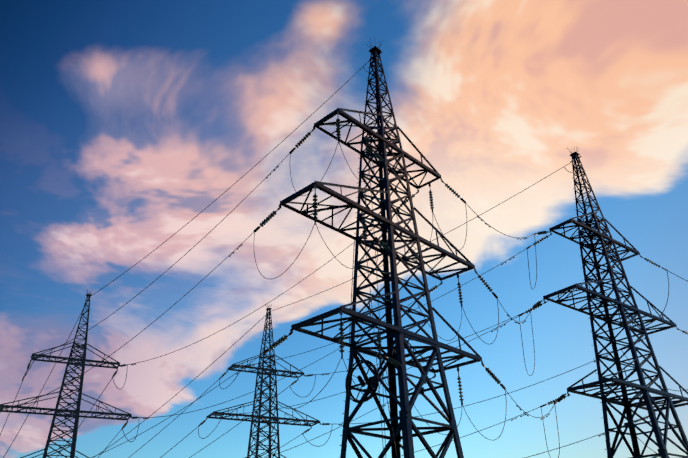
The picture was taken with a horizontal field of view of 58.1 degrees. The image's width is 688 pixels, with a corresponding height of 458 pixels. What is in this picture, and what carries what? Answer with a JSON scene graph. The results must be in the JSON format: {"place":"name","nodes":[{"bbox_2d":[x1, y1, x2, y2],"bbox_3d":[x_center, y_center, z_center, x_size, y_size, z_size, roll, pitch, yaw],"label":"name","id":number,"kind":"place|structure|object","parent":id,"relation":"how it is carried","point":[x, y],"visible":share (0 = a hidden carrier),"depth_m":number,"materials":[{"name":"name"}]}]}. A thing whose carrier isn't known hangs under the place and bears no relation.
{"place":"outdoors","nodes":[
{"label":"outdoors","id":0,"kind":"place"},
{"bbox_2d":[0,0,687,457],"label":"sky","id":1,"kind":"structure","parent":0,"point":[122,121],"materials":[{"name":"blue"}]},
{"label":"ground","id":2,"kind":"structure","parent":0,"visible":0},
{"bbox_2d":[0,290,131,457],"bbox_3d":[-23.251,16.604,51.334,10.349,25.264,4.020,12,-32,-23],"label":"tower","id":3,"kind":"structure","parent":2,"relation":"on","point":[77,411],"depth_m":52.66,"materials":[{"name":"metal"}]},
{"bbox_2d":[206,303,320,457],"bbox_3d":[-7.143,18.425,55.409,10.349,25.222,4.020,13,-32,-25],"label":"tower","id":4,"kind":"structure","parent":2,"relation":"on","point":[262,417],"depth_m":56.78,"materials":[{"name":"metal"}]},
{"bbox_2d":[279,39,482,457],"bbox_3d":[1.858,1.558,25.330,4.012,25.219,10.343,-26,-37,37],"label":"tower","id":5,"kind":"structure","parent":2,"relation":"on","point":[399,333],"depth_m":24.38,"materials":[{"name":"metal"}]},
{"bbox_2d":[0,60,687,457],"bbox_3d":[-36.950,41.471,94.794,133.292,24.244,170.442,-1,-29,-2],"label":"power lines","id":6,"kind":"object","parent":5,"relation":"attached to","point":[388,248],"visible":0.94,"depth_m":30.34,"materials":[{"name":"grey"}]},
{"bbox_2d":[543,147,687,457],"bbox_3d":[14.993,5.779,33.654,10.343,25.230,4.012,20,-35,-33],"label":"tower","id":7,"kind":"structure","parent":2,"relation":"on","point":[648,402],"depth_m":33.20,"materials":[{"name":"metal"}]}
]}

